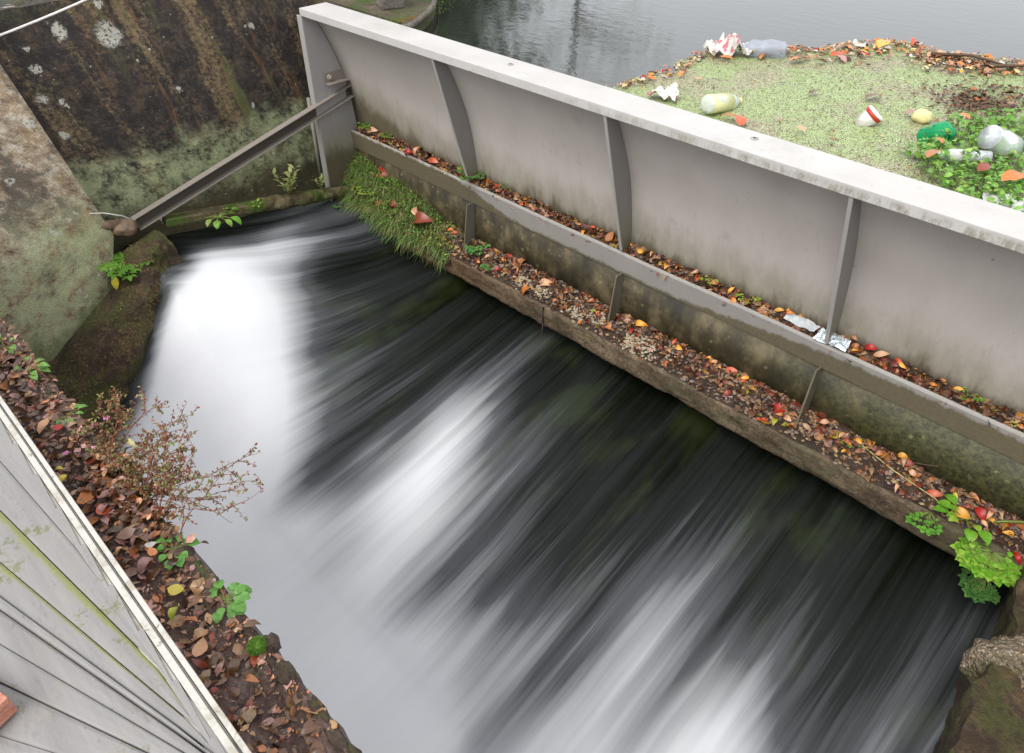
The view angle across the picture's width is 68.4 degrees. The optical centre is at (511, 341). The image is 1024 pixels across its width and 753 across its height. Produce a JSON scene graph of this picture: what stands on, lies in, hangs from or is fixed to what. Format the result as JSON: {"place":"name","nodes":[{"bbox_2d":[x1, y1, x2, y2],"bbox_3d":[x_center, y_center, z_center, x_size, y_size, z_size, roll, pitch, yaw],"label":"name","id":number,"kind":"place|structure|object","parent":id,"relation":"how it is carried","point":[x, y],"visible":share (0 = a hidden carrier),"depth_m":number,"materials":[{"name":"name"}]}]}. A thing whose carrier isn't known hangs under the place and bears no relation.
{"place":"outdoors","nodes":[
{"label":"outdoors","id":0,"kind":"place"},
{"bbox_2d":[315,0,435,126],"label":"bank ground","id":1,"kind":"structure","parent":0,"point":[371,8],"depth_m":5.13,"materials":[{"name":"plant"}]},
{"bbox_2d":[1,0,479,21],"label":"bank moss","id":2,"kind":"object","parent":1,"relation":"on","point":[18,3],"visible":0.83,"depth_m":4.89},
{"bbox_2d":[376,0,404,9],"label":"stone post","id":3,"kind":"object","parent":1,"relation":"on","point":[389,4],"visible":1,"depth_m":5.08,"materials":[{"name":"stone"}]},
{"bbox_2d":[402,0,436,27],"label":"bank kerb","id":4,"kind":"structure","parent":1,"relation":"on","point":[418,20],"depth_m":4.95,"materials":[{"name":"concrete"}]},
{"bbox_2d":[112,187,1008,752],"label":"rushing water","id":5,"kind":"structure","parent":0,"point":[480,521],"depth_m":4.04,"materials":[{"name":"liquid"}]},
{"bbox_2d":[0,321,361,752],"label":"soil topped wall","id":6,"kind":"structure","parent":5,"relation":"in","point":[331,740],"depth_m":1.90,"materials":[{"name":"soil"}]},
{"bbox_2d":[74,475,84,480],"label":"fallen leaf","id":7,"kind":"object","parent":6,"relation":"on","point":[79,477],"visible":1,"depth_m":2.30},
{"bbox_2d":[0,311,340,752],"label":"soil litter","id":8,"kind":"object","parent":6,"relation":"on","point":[127,503],"visible":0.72,"depth_m":2.11,"materials":[{"name":"soil"}]},
{"bbox_2d":[0,334,15,353],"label":"seedling","id":9,"kind":"object","parent":8,"relation":"on","point":[12,347],"visible":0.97,"depth_m":2.81,"materials":[{"name":"green plant"}]},
{"bbox_2d":[0,338,50,379],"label":"creeper stem","id":10,"kind":"object","parent":8,"relation":"on","point":[22,357],"visible":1,"depth_m":2.75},
{"bbox_2d":[13,356,50,379],"bbox_3d":[-1.728,0.085,2.723,0.150,0.040,0.101,19,41,24],"label":"seedling cluster","id":11,"kind":"object","parent":8,"relation":"on","point":[43,366],"visible":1,"depth_m":2.71,"materials":[{"name":"green plant"}]},
{"bbox_2d":[37,414,52,433],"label":"fallen leaf","id":12,"kind":"object","parent":8,"relation":"on","point":[42,424],"visible":1,"depth_m":2.47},
{"bbox_2d":[53,424,63,429],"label":"fallen leaf","id":13,"kind":"object","parent":8,"relation":"on","point":[58,427],"visible":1,"depth_m":2.47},
{"bbox_2d":[46,404,86,425],"bbox_3d":[-1.498,0.247,2.533,0.098,0.022,0.121,4,38,6],"label":"seedling cluster","id":14,"kind":"object","parent":8,"relation":"on","point":[69,420],"visible":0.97,"depth_m":2.53,"materials":[{"name":"green plant"}]},
{"bbox_2d":[77,487,93,503],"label":"fallen leaf","id":15,"kind":"object","parent":8,"relation":"on","point":[86,495],"visible":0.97,"depth_m":2.24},
{"bbox_2d":[96,503,109,515],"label":"fallen leaf","id":16,"kind":"object","parent":8,"relation":"on","point":[106,510],"visible":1,"depth_m":2.19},
{"bbox_2d":[120,439,140,450],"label":"fallen leaf","id":17,"kind":"object","parent":8,"relation":"on","point":[131,443],"visible":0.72,"depth_m":2.39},
{"bbox_2d":[130,536,136,548],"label":"fallen leaf","id":18,"kind":"object","parent":8,"relation":"on","point":[132,539],"visible":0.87,"depth_m":2.11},
{"bbox_2d":[132,523,148,535],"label":"fallen leaf","id":19,"kind":"object","parent":8,"relation":"on","point":[143,526],"visible":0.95,"depth_m":2.14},
{"bbox_2d":[137,555,154,574],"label":"fallen leaf","id":20,"kind":"object","parent":8,"relation":"on","point":[143,562],"visible":1,"depth_m":2.03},
{"bbox_2d":[145,541,155,547],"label":"fallen leaf","id":21,"kind":"object","parent":8,"relation":"on","point":[149,544],"visible":1,"depth_m":2.10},
{"bbox_2d":[63,386,263,532],"bbox_3d":[-1.041,0.334,2.281,0.838,0.294,0.360,22,43,26],"label":"dry herb","id":22,"kind":"object","parent":8,"relation":"on","point":[162,486],"visible":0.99,"depth_m":2.26,"materials":[{"name":"brown plant"}]},
{"bbox_2d":[168,606,178,620],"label":"fallen leaf","id":23,"kind":"object","parent":8,"relation":"on","point":[172,612],"visible":1,"depth_m":1.92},
{"bbox_2d":[167,584,186,594],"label":"fallen leaf","id":24,"kind":"object","parent":8,"relation":"on","point":[175,589],"visible":1,"depth_m":1.98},
{"bbox_2d":[192,635,207,656],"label":"fallen leaf","id":25,"kind":"object","parent":8,"relation":"on","point":[200,647],"visible":1,"depth_m":1.85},
{"bbox_2d":[209,632,214,642],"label":"fallen leaf","id":26,"kind":"object","parent":8,"relation":"on","point":[211,636],"visible":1,"depth_m":1.88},
{"bbox_2d":[246,635,267,655],"bbox_3d":[-0.629,0.750,1.855,0.056,0.039,0.056,31,47,34],"label":"moss cushion","id":27,"kind":"object","parent":8,"relation":"on","point":[257,645],"visible":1,"depth_m":1.85,"materials":[{"name":"plant"}]},
{"bbox_2d":[154,535,199,569],"bbox_3d":[-0.948,0.576,2.093,0.131,0.022,0.105,15,40,19],"label":"seedling cluster","id":28,"kind":"object","parent":6,"relation":"on","point":[180,561],"visible":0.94,"depth_m":2.09,"materials":[{"name":"green plant"}]},
{"bbox_2d":[181,616,197,620],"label":"fallen leaf","id":29,"kind":"object","parent":6,"relation":"on","point":[192,618],"visible":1,"depth_m":1.92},
{"bbox_2d":[209,687,218,694],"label":"fallen leaf","id":30,"kind":"object","parent":6,"relation":"on","point":[213,690],"visible":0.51,"depth_m":1.77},
{"bbox_2d":[209,580,251,623],"bbox_3d":[-0.737,0.671,1.968,0.108,0.027,0.121,-10,38,-12],"label":"heart leaved weed","id":31,"kind":"object","parent":6,"relation":"on","point":[241,593],"visible":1,"depth_m":1.96,"materials":[{"name":"green plant"}]},
{"bbox_2d":[240,673,259,681],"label":"fallen leaf","id":32,"kind":"object","parent":6,"relation":"on","point":[250,677],"visible":1,"depth_m":1.79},
{"bbox_2d":[297,2,1023,519],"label":"sluice gate","id":33,"kind":"structure","parent":5,"relation":"in","point":[927,278],"depth_m":3.63,"materials":[{"name":"metal"}]},
{"bbox_2d":[162,185,350,226],"bbox_3d":[-1.751,-0.984,5.396,1.429,0.277,0.130,-28,45,-31],"label":"mossy sill bar","id":34,"kind":"object","parent":33,"relation":"attached to","point":[285,201],"visible":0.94,"depth_m":5.33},
{"bbox_2d":[195,207,240,228],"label":"leafy weed","id":35,"kind":"object","parent":34,"relation":"attached to","point":[217,223],"visible":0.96,"depth_m":5.08,"materials":[{"name":"green plant"}]},
{"bbox_2d":[271,164,299,194],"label":"upright weed","id":36,"kind":"object","parent":34,"relation":"on","point":[288,189],"visible":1,"depth_m":5.39,"materials":[{"name":"green plant"}]},
{"bbox_2d":[315,173,324,187],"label":"upright weed","id":37,"kind":"object","parent":34,"relation":"on","point":[322,182],"visible":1,"depth_m":5.59,"materials":[{"name":"green plant"}]},
{"bbox_2d":[356,129,1023,431],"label":"gutter silt","id":38,"kind":"object","parent":33,"relation":"on","point":[945,387],"visible":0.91,"depth_m":3.87,"materials":[{"name":"soil"}]},
{"bbox_2d":[357,124,1023,434],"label":"gutter litter","id":39,"kind":"object","parent":33,"relation":"on","point":[921,381],"visible":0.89,"depth_m":3.86,"materials":[{"name":"plant"}]},
{"bbox_2d":[357,122,370,128],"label":"cress tuft","id":40,"kind":"object","parent":39,"relation":"on","point":[363,125],"visible":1,"depth_m":5.49,"materials":[{"name":"green plant"}]},
{"bbox_2d":[367,126,377,132],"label":"fallen leaf","id":41,"kind":"object","parent":39,"relation":"on","point":[372,129],"visible":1,"depth_m":5.46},
{"bbox_2d":[429,157,438,162],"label":"fallen leaf","id":42,"kind":"object","parent":39,"relation":"on","point":[432,160],"visible":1,"depth_m":5.07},
{"bbox_2d":[456,165,485,180],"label":"leafy weed","id":43,"kind":"object","parent":39,"relation":"on","point":[469,177],"visible":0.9,"depth_m":4.82,"materials":[{"name":"green plant"}]},
{"bbox_2d":[605,231,613,240],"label":"fallen leaf","id":44,"kind":"object","parent":39,"relation":"on","point":[609,236],"visible":1,"depth_m":4.24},
{"bbox_2d":[699,275,718,283],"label":"seedling","id":45,"kind":"object","parent":39,"relation":"on","point":[701,278],"visible":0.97,"depth_m":3.85,"materials":[{"name":"green plant"}]},
{"bbox_2d":[736,293,761,303],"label":"seedling","id":46,"kind":"object","parent":39,"relation":"on","point":[759,298],"visible":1,"depth_m":3.73,"materials":[{"name":"green plant"}]},
{"bbox_2d":[784,314,819,331],"bbox_3d":[1.372,-0.094,3.568,0.171,0.026,0.051,34,83,36],"label":"clear film","id":47,"kind":"object","parent":39,"relation":"on","point":[800,321],"visible":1,"depth_m":3.57,"materials":[{"name":"white plastic"}]},
{"bbox_2d":[813,327,850,351],"bbox_3d":[1.478,-0.009,3.472,0.162,0.025,0.076,36,85,38],"label":"foil wrapper","id":48,"kind":"object","parent":39,"relation":"on","point":[839,341],"visible":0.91,"depth_m":3.46,"materials":[{"name":"metal"}]},
{"bbox_2d":[864,343,879,349],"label":"fallen leaf","id":49,"kind":"object","parent":39,"relation":"on","point":[869,346],"visible":1,"depth_m":3.38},
{"bbox_2d":[873,351,889,356],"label":"fallen leaf","id":50,"kind":"object","parent":39,"relation":"on","point":[880,353],"visible":1,"depth_m":3.36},
{"bbox_2d":[957,387,985,401],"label":"seedling","id":51,"kind":"object","parent":39,"relation":"on","point":[978,399],"visible":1,"depth_m":3.12,"materials":[{"name":"green plant"}]},
{"bbox_2d":[933,566,1023,752],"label":"bank wall","id":52,"kind":"structure","parent":5,"relation":"in","point":[985,713],"depth_m":2.66,"materials":[{"name":"stone"}]},
{"bbox_2d":[958,568,1000,604],"bbox_3d":[1.981,1.047,3.219,0.129,0.072,0.189,-17,40,-20],"label":"hanging cress","id":53,"kind":"object","parent":52,"relation":"hanging from","point":[974,592],"visible":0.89,"depth_m":3.21,"materials":[{"name":"green plant"}]},
{"bbox_2d":[959,631,1023,690],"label":"boulder","id":54,"kind":"object","parent":52,"relation":"on","point":[979,655],"visible":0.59,"depth_m":2.79,"materials":[{"name":"stone"}]},
{"bbox_2d":[423,0,1023,173],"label":"pond water","id":55,"kind":"structure","parent":0,"point":[610,43],"depth_m":5.07,"materials":[{"name":"grey liquid"}]},
{"bbox_2d":[700,93,742,113],"bbox_3d":[1.079,-1.215,3.833,0.292,0.094,0.094,-18,40,-37],"label":"plastic bottle","id":56,"kind":"object","parent":55,"relation":"on","point":[716,103],"visible":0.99,"depth_m":3.76,"materials":[{"name":"white"}]},
{"bbox_2d":[739,39,786,58],"bbox_3d":[1.503,-1.755,4.522,0.272,0.112,0.122,7,38,7],"label":"crushed bottle","id":57,"kind":"object","parent":55,"relation":"on","point":[772,48],"visible":0.79,"depth_m":4.48,"materials":[{"name":"clear plastic"}]},
{"bbox_2d":[605,39,1023,198],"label":"duckweed","id":58,"kind":"object","parent":55,"relation":"on","point":[886,164],"depth_m":4.00,"materials":[{"name":"plant"}]},
{"bbox_2d":[647,86,680,100],"bbox_3d":[0.795,-1.306,3.939,0.159,0.056,0.111,17,41,22],"label":"wrapper","id":59,"kind":"object","parent":58,"relation":"on","point":[673,92],"visible":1,"depth_m":3.92,"materials":[{"name":"plastic"}]},
{"bbox_2d":[735,115,746,124],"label":"fallen leaf","id":60,"kind":"object","parent":58,"relation":"on","point":[741,120],"visible":1,"depth_m":3.64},
{"bbox_2d":[830,51,848,55],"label":"fallen leaf","id":61,"kind":"object","parent":58,"relation":"on","point":[834,53],"visible":1,"depth_m":4.48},
{"bbox_2d":[854,105,882,126],"bbox_3d":[1.731,-1.080,3.663,0.096,0.101,0.096,24,43,-32],"label":"paper cup","id":62,"kind":"object","parent":58,"relation":"on","point":[870,116],"visible":0.95,"depth_m":3.63,"materials":[{"name":"white paper"}]},
{"bbox_2d":[911,109,932,123],"bbox_3d":[2.006,-1.099,3.684,0.096,0.071,0.086,31,47,34],"label":"pale yellow pot","id":63,"kind":"object","parent":58,"relation":"on","point":[922,116],"visible":1,"depth_m":3.66,"materials":[{"name":"beige plastic"}]},
{"bbox_2d":[615,37,1023,177],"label":"floating debris","id":64,"kind":"object","parent":55,"relation":"on","point":[982,98],"visible":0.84,"depth_m":4.29,"materials":[{"name":"plant"}]},
{"bbox_2d":[703,32,755,55],"bbox_3d":[1.312,-1.795,4.521,0.281,0.116,0.188,-1,37,-1],"label":"packet","id":65,"kind":"object","parent":64,"relation":"on","point":[729,44],"visible":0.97,"depth_m":4.49},
{"bbox_2d":[876,38,890,46],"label":"fallen leaf","id":66,"kind":"object","parent":64,"relation":"on","point":[880,42],"visible":1,"depth_m":4.63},
{"bbox_2d":[917,121,956,147],"bbox_3d":[1.966,-0.945,3.461,0.123,0.128,0.152,-10,8,-12],"label":"green bottle","id":67,"kind":"object","parent":55,"relation":"in","point":[936,128],"visible":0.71,"depth_m":3.42,"materials":[{"name":"green plastic"}]},
{"bbox_2d":[904,107,1023,211],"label":"watercress","id":68,"kind":"object","parent":55,"relation":"on","point":[938,163],"visible":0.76,"depth_m":3.19,"materials":[{"name":"green plant"}]},
{"bbox_2d":[925,148,941,156],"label":"fallen leaf","id":69,"kind":"object","parent":68,"relation":"on","point":[931,152],"visible":1,"depth_m":3.15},
{"bbox_2d":[937,148,992,162],"bbox_3d":[1.933,-0.800,3.241,0.242,0.055,0.054,6,38,8],"label":"slim bottle","id":70,"kind":"object","parent":68,"relation":"in","point":[956,154],"visible":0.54,"depth_m":3.22,"materials":[{"name":"white plastic"}]},
{"bbox_2d":[977,162,990,170],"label":"fallen leaf","id":71,"kind":"object","parent":68,"relation":"on","point":[982,166],"visible":1,"depth_m":3.04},
{"bbox_2d":[977,125,1023,161],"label":"plastic bottle","id":72,"kind":"object","parent":68,"relation":"on","point":[1003,142],"visible":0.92,"depth_m":3.21,"materials":[{"name":"white plastic"}]},
{"bbox_2d":[982,192,1023,210],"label":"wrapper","id":73,"kind":"object","parent":68,"relation":"on","point":[1015,204],"visible":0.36,"depth_m":2.91,"materials":[{"name":"white plastic"}]},
{"bbox_2d":[1001,169,1023,180],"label":"fallen leaf","id":74,"kind":"object","parent":68,"relation":"on","point":[1009,174],"visible":1,"depth_m":2.97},
{"bbox_2d":[931,52,1011,67],"bbox_3d":[2.682,-1.653,4.394,0.438,0.035,0.068,24,43,28],"label":"twig","id":75,"kind":"object","parent":55,"relation":"on","point":[961,55],"visible":1,"depth_m":4.42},
{"bbox_2d":[989,64,1023,67],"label":"twig","id":76,"kind":"object","parent":55,"relation":"on","point":[1007,65],"visible":1,"depth_m":4.26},
{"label":"stream bed","id":77,"kind":"structure","parent":0,"visible":0},
{"bbox_2d":[41,229,184,439],"bbox_3d":[-2.598,0.686,4.803,0.698,2.120,1.915,20,42,25],"label":"footing rock","id":78,"kind":"object","parent":77,"relation":"on","point":[97,348],"visible":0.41,"depth_m":4.60,"materials":[{"name":"stone"}]},
{"bbox_2d":[0,65,113,362],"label":"wing wall","id":79,"kind":"structure","parent":78,"relation":"on","point":[56,244],"depth_m":4.44,"materials":[{"name":"concrete"}]},
{"bbox_2d":[89,212,135,221],"bbox_3d":[-2.562,-0.761,4.673,0.388,0.127,0.033,-13,39,-16],"label":"wire loop","id":80,"kind":"object","parent":79,"relation":"attached to","point":[113,214],"visible":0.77,"depth_m":4.67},
{"bbox_2d":[0,396,251,752],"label":"slatted deck","id":81,"kind":"structure","parent":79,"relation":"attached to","point":[93,659],"depth_m":1.67,"materials":[{"name":"wood"}]},
{"bbox_2d":[0,692,16,726],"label":"brick","id":82,"kind":"object","parent":81,"relation":"on","point":[8,709],"visible":1,"depth_m":1.53,"materials":[{"name":"brick"}]},
{"bbox_2d":[101,68,353,236],"bbox_3d":[-1.879,-1.264,5.031,2.083,0.695,0.182,-27,45,-30],"label":"steel brace","id":83,"kind":"object","parent":79,"relation":"attached to","point":[205,180],"visible":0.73,"depth_m":5.08,"materials":[{"name":"grey metal"}]},
{"bbox_2d":[45,242,164,440],"bbox_3d":[-2.577,0.402,4.635,0.602,1.449,1.586,20,42,24],"label":"rock moss","id":84,"kind":"object","parent":78,"relation":"on","point":[107,331],"visible":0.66,"depth_m":4.61,"materials":[{"name":"plant"}]},
{"bbox_2d":[96,252,153,289],"bbox_3d":[-2.448,-0.451,4.781,0.363,0.143,0.311,31,47,34],"label":"rosette weed","id":85,"kind":"object","parent":78,"relation":"on","point":[117,263],"visible":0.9,"depth_m":4.71,"materials":[{"name":"green plant"}]},
{"bbox_2d":[0,0,324,255],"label":"abutment wall","id":86,"kind":"structure","parent":77,"relation":"on","point":[135,106],"depth_m":4.93,"materials":[{"name":"concrete"}]},
{"bbox_2d":[0,0,87,36],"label":"white rope","id":87,"kind":"object","parent":86,"relation":"attached to","point":[42,18],"visible":1,"depth_m":4.21,"materials":[{"name":"fabric"}]},
{"bbox_2d":[306,97,324,186],"bbox_3d":[-1.475,-1.488,5.668,0.042,0.700,0.032,31,47,34],"label":"vertical pipe","id":88,"kind":"object","parent":86,"relation":"attached to","point":[316,147],"visible":0.73,"depth_m":5.67,"materials":[{"name":"metal"}]},
{"bbox_2d":[403,242,1023,588],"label":"concrete ledge","id":89,"kind":"object","parent":77,"relation":"on","point":[884,503],"visible":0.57,"depth_m":3.94,"materials":[{"name":"concrete"}]},
{"bbox_2d":[331,150,459,275],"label":"grass","id":90,"kind":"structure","parent":89,"relation":"on","point":[362,162],"depth_m":5.45,"materials":[{"name":"plant"}]},
{"bbox_2d":[356,186,377,194],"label":"bright weed","id":91,"kind":"object","parent":90,"relation":"on","point":[364,191],"visible":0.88,"depth_m":5.54,"materials":[{"name":"green plant"}]},
{"bbox_2d":[375,167,388,177],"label":"fallen leaf","id":92,"kind":"object","parent":90,"relation":"on","point":[384,171],"visible":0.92,"depth_m":5.55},
{"bbox_2d":[413,211,433,223],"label":"fallen leaf","id":93,"kind":"object","parent":90,"relation":"on","point":[421,217],"visible":1,"depth_m":5.25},
{"bbox_2d":[522,284,530,293],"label":"fallen leaf","id":94,"kind":"object","parent":89,"relation":"on","point":[524,288],"visible":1,"depth_m":4.77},
{"bbox_2d":[425,221,1023,558],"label":"ledge litter","id":95,"kind":"object","parent":89,"relation":"on","point":[817,432],"visible":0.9,"depth_m":3.94,"materials":[{"name":"plant"}]},
{"bbox_2d":[464,244,490,254],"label":"trailing weed","id":96,"kind":"object","parent":95,"relation":"on","point":[472,250],"visible":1,"depth_m":5.00,"materials":[{"name":"green plant"}]},
{"bbox_2d":[540,278,552,285],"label":"fallen leaf","id":97,"kind":"object","parent":95,"relation":"on","point":[545,282],"visible":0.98,"depth_m":4.68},
{"bbox_2d":[635,320,647,326],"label":"fallen leaf","id":98,"kind":"object","parent":95,"relation":"on","point":[639,322],"visible":1,"depth_m":4.30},
{"bbox_2d":[726,367,741,373],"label":"fallen leaf","id":99,"kind":"object","parent":95,"relation":"on","point":[731,369],"visible":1,"depth_m":3.98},
{"bbox_2d":[773,403,787,412],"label":"fallen leaf","id":100,"kind":"object","parent":95,"relation":"on","point":[775,406],"visible":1,"depth_m":3.80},
{"bbox_2d":[898,452,907,457],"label":"fallen leaf","id":101,"kind":"object","parent":95,"relation":"on","point":[902,454],"visible":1,"depth_m":3.48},
{"bbox_2d":[855,439,955,521],"bbox_3d":[1.791,0.626,3.446,0.016,0.080,0.529,-24,43,-28],"label":"straw stem","id":102,"kind":"object","parent":95,"relation":"on","point":[899,474],"visible":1,"depth_m":3.45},
{"bbox_2d":[923,475,929,487],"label":"fallen leaf","id":103,"kind":"object","parent":95,"relation":"on","point":[927,480],"visible":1,"depth_m":3.38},
{"bbox_2d":[926,489,942,496],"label":"fallen leaf","id":104,"kind":"object","parent":95,"relation":"on","point":[934,493],"visible":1,"depth_m":3.37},
{"bbox_2d":[950,507,971,519],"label":"fallen leaf","id":105,"kind":"object","parent":95,"relation":"on","point":[964,513],"visible":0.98,"depth_m":3.29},
{"bbox_2d":[975,507,986,519],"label":"fallen leaf","id":106,"kind":"object","parent":95,"relation":"on","point":[981,513],"visible":1,"depth_m":3.26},
{"bbox_2d":[994,520,1023,523],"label":"stem","id":107,"kind":"object","parent":95,"relation":"on","point":[1009,521],"visible":1,"depth_m":3.19,"materials":[{"name":"green plant"}]},
{"bbox_2d":[436,229,1023,558],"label":"ledge silt","id":108,"kind":"object","parent":89,"relation":"on","point":[812,445],"visible":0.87,"depth_m":3.89,"materials":[{"name":"soil"}]},
{"bbox_2d":[905,512,942,535],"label":"weed","id":109,"kind":"object","parent":89,"relation":"on","point":[928,531],"visible":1,"depth_m":3.32,"materials":[{"name":"green plant"}]},
{"bbox_2d":[932,494,991,544],"bbox_3d":[1.978,0.755,3.274,0.245,0.053,0.242,31,47,34],"label":"broad leaved weed","id":110,"kind":"object","parent":89,"relation":"on","point":[970,534],"visible":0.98,"depth_m":3.26,"materials":[{"name":"green plant"}]},
{"bbox_2d":[949,537,1021,586],"bbox_3d":[2.003,0.919,3.178,0.278,0.053,0.236,31,47,34],"label":"cress clump","id":111,"kind":"object","parent":89,"relation":"on","point":[1000,570],"visible":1,"depth_m":3.15,"materials":[{"name":"green plant"}]},
{"bbox_2d":[1014,551,1021,565],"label":"fallen leaf","id":112,"kind":"object","parent":89,"relation":"on","point":[1018,557],"visible":1,"depth_m":3.15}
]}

